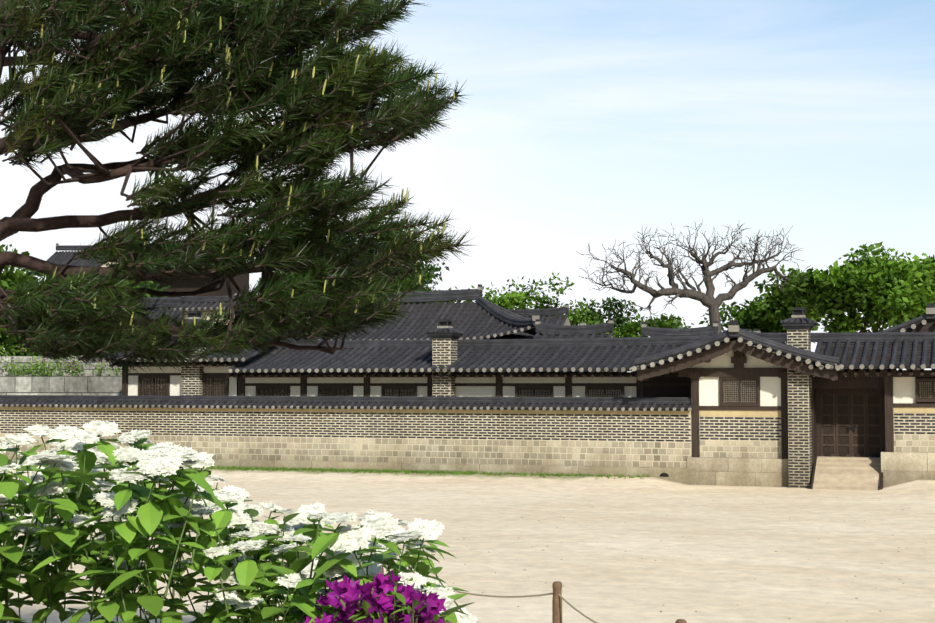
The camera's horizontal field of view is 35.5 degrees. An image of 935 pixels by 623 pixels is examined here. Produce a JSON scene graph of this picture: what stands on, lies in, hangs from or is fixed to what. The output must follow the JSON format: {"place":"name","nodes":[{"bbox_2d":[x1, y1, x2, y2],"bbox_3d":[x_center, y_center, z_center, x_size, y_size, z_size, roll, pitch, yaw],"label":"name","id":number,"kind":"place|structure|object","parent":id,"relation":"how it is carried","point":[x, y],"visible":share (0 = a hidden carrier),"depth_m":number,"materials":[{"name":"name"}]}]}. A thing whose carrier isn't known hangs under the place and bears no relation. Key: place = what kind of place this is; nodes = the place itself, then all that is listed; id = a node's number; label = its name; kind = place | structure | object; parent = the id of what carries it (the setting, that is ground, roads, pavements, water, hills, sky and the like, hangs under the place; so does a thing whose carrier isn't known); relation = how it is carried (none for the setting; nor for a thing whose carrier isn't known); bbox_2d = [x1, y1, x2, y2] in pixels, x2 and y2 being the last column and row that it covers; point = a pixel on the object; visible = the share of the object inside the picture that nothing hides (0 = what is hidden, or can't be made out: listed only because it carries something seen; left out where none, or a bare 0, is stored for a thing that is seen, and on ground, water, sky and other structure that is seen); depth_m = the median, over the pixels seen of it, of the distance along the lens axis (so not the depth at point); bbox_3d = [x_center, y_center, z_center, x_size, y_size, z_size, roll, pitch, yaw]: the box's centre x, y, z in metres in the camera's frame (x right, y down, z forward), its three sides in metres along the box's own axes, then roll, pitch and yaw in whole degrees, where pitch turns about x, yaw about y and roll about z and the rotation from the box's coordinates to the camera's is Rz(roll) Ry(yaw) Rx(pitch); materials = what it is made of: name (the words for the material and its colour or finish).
{"place":"outdoors","nodes":[
{"label":"outdoors","id":0,"kind":"place"},
{"bbox_2d":[28,240,248,295],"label":"pavilion roof","id":1,"kind":"structure","parent":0,"point":[178,285],"depth_m":119.28,"materials":[{"name":"grey tile"}]},
{"bbox_2d":[116,329,238,395],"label":"building","id":2,"kind":"structure","parent":0,"point":[207,380],"depth_m":47.38,"materials":[{"name":"brown wood"}]},
{"bbox_2d":[84,311,278,366],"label":"building roof","id":3,"kind":"structure","parent":2,"relation":"attached to","point":[217,358],"depth_m":46.75,"materials":[{"name":"grey tile"}]},
{"bbox_2d":[12,462,649,478],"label":"grass","id":4,"kind":"structure","parent":0,"point":[408,471],"depth_m":42.01,"materials":[{"name":"green plant"}]},
{"bbox_2d":[100,284,585,372],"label":"hall roof","id":5,"kind":"structure","parent":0,"point":[472,320],"depth_m":58.79,"materials":[{"name":"grey tile"}]},
{"bbox_2d":[233,339,690,396],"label":"long building","id":6,"kind":"structure","parent":0,"point":[444,352],"depth_m":44.06,"materials":[{"name":"brown wood"}]},
{"bbox_2d":[0,0,934,371],"label":"sky","id":7,"kind":"structure","parent":0,"point":[595,123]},
{"bbox_2d":[2,412,934,622],"bbox_3d":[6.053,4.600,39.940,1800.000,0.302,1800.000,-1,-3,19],"label":"ground","id":8,"kind":"structure","parent":0,"point":[719,560],"depth_m":24.95,"materials":[{"name":"beige sand"}]},
{"bbox_2d":[0,244,62,355],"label":"tree","id":9,"kind":"object","parent":8,"relation":"on","point":[7,276],"depth_m":57.45,"materials":[{"name":"green plant"}]},
{"bbox_2d":[1,271,84,355],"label":"tree","id":10,"kind":"object","parent":8,"relation":"on","point":[35,274],"depth_m":60.89,"materials":[{"name":"green plant"}]},
{"bbox_2d":[0,356,121,395],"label":"stone terrace","id":11,"kind":"structure","parent":8,"relation":"on","point":[88,382],"depth_m":53.89,"materials":[{"name":"grey stone"}]},
{"bbox_2d":[0,341,121,376],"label":"terrace shrub","id":12,"kind":"object","parent":11,"relation":"on","point":[49,368],"visible":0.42,"depth_m":54.44,"materials":[{"name":"green plant"}]},
{"bbox_2d":[115,269,175,296],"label":"tree","id":13,"kind":"object","parent":8,"relation":"on","point":[145,285],"visible":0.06,"depth_m":76.05,"materials":[{"name":"green plant"}]},
{"bbox_2d":[185,309,234,361],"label":"building","id":14,"kind":"structure","parent":8,"relation":"on","point":[206,312],"depth_m":57.31,"materials":[{"name":"brick"}]},
{"bbox_2d":[173,292,239,310],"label":"roof","id":15,"kind":"structure","parent":14,"relation":"on","point":[208,302],"depth_m":57.44,"materials":[{"name":"grey tile"}]},
{"bbox_2d":[0,0,473,379],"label":"pine tree","id":16,"kind":"object","parent":8,"relation":"on","point":[256,15],"depth_m":8.60,"materials":[{"name":"green plant"}]},
{"bbox_2d":[0,420,477,622],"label":"viburnum shrub","id":17,"kind":"object","parent":8,"relation":"on","point":[149,520],"depth_m":4.13,"materials":[{"name":"green plant"}]},
{"bbox_2d":[257,234,403,290],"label":"roof","id":18,"kind":"structure","parent":8,"relation":"on","point":[288,277],"depth_m":98.95,"materials":[{"name":"grey tile"}]},
{"bbox_2d":[0,407,691,484],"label":"courtyard wall","id":19,"kind":"structure","parent":8,"relation":"on","point":[655,444],"depth_m":42.47,"materials":[{"name":"brick"}]},
{"bbox_2d":[0,395,692,410],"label":"wall coping","id":20,"kind":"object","parent":19,"relation":"on","point":[489,403],"depth_m":43.07,"materials":[{"name":"grey tile"}]},
{"bbox_2d":[660,473,668,476],"bbox_3d":[5.384,4.469,40.000,0.260,0.110,0.001,-1,-3,19],"label":"drain opening","id":21,"kind":"object","parent":19,"relation":"attached to","point":[664,475],"depth_m":40.00,"materials":[{"name":"stone"}]},
{"bbox_2d":[297,568,451,622],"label":"azalea shrub","id":22,"kind":"object","parent":8,"relation":"on","point":[347,591],"depth_m":3.53,"materials":[{"name":"purple plant"}]},
{"bbox_2d":[376,257,448,303],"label":"tree","id":23,"kind":"object","parent":8,"relation":"on","point":[428,275],"visible":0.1,"depth_m":105.11,"materials":[{"name":"green plant"}]},
{"bbox_2d":[227,319,709,377],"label":"roof","id":24,"kind":"structure","parent":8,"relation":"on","point":[542,356],"depth_m":44.70,"materials":[{"name":"grey tile"}]},
{"bbox_2d":[441,272,600,325],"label":"tree","id":25,"kind":"object","parent":8,"relation":"on","point":[511,300],"depth_m":85.35,"materials":[{"name":"green plant"}]},
{"bbox_2d":[376,565,686,622],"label":"rope fence posts","id":26,"kind":"object","parent":8,"relation":"on","point":[557,603],"visible":0.5,"depth_m":13.13,"materials":[{"name":"brown wood"}]},
{"bbox_2d":[136,497,934,618],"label":"ground pebbles","id":27,"kind":"object","parent":8,"relation":"on","point":[682,536],"visible":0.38,"depth_m":22.68,"materials":[{"name":"stone"}]},
{"bbox_2d":[569,297,640,337],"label":"tree","id":28,"kind":"object","parent":8,"relation":"on","point":[618,320],"depth_m":92.59,"materials":[{"name":"green plant"}]},
{"bbox_2d":[600,313,693,371],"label":"tree","id":29,"kind":"object","parent":8,"relation":"on","point":[633,329],"depth_m":75.35,"materials":[{"name":"green plant"}]},
{"bbox_2d":[576,220,811,332],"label":"bare tree","id":30,"kind":"object","parent":8,"relation":"on","point":[710,302],"visible":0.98,"depth_m":73.70,"materials":[{"name":"grey plant"}]},
{"bbox_2d":[699,264,828,344],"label":"tree","id":31,"kind":"object","parent":8,"relation":"on","point":[761,314],"depth_m":77.96,"materials":[{"name":"green plant"}]},
{"bbox_2d":[637,329,896,487],"bbox_3d":[8.103,2.606,39.483,6.740,4.180,1.930,-1,-3,19],"label":"gatehouse","id":32,"kind":"object","parent":8,"relation":"on","point":[753,408],"visible":0.96,"depth_m":39.41,"materials":[{"name":"brick"}]},
{"bbox_2d":[630,307,842,370],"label":"roof","id":33,"kind":"structure","parent":32,"relation":"on","point":[798,320],"depth_m":38.75,"materials":[{"name":"grey tile"}]},
{"bbox_2d":[745,329,934,375],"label":"wing roof","id":34,"kind":"structure","parent":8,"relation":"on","point":[910,351],"depth_m":39.39,"materials":[{"name":"grey tile"}]},
{"bbox_2d":[810,455,882,489],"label":"gate ramp","id":35,"kind":"structure","parent":8,"relation":"on","point":[842,473],"depth_m":38.48,"materials":[{"name":"beige stone"}]},
{"bbox_2d":[784,242,934,332],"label":"tree","id":36,"kind":"object","parent":8,"relation":"on","point":[866,284],"depth_m":69.92,"materials":[{"name":"green plant"}]},
{"bbox_2d":[840,255,934,369],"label":"tree","id":37,"kind":"object","parent":8,"relation":"on","point":[931,258],"depth_m":88.50,"materials":[{"name":"green plant"}]},
{"bbox_2d":[872,257,934,328],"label":"tree","id":38,"kind":"object","parent":8,"relation":"on","point":[907,307],"visible":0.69,"depth_m":66.59,"materials":[{"name":"green plant"}]},
{"bbox_2d":[872,370,934,487],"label":"wing","id":39,"kind":"structure","parent":8,"relation":"on","point":[908,455],"depth_m":38.09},
{"bbox_2d":[506,304,571,335],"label":"roof","id":40,"kind":"structure","parent":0,"point":[558,318],"depth_m":66.14,"materials":[{"name":"grey tile"}]},
{"bbox_2d":[529,318,620,371],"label":"roof","id":41,"kind":"structure","parent":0,"point":[579,331],"depth_m":48.84,"materials":[{"name":"grey tile"}]},
{"bbox_2d":[641,321,717,345],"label":"roof","id":42,"kind":"structure","parent":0,"point":[712,330],"depth_m":46.77,"materials":[{"name":"grey tile"}]},
{"bbox_2d":[880,303,934,331],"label":"gable roof","id":43,"kind":"structure","parent":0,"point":[924,322],"depth_m":40.22,"materials":[{"name":"grey tile"}]}
]}

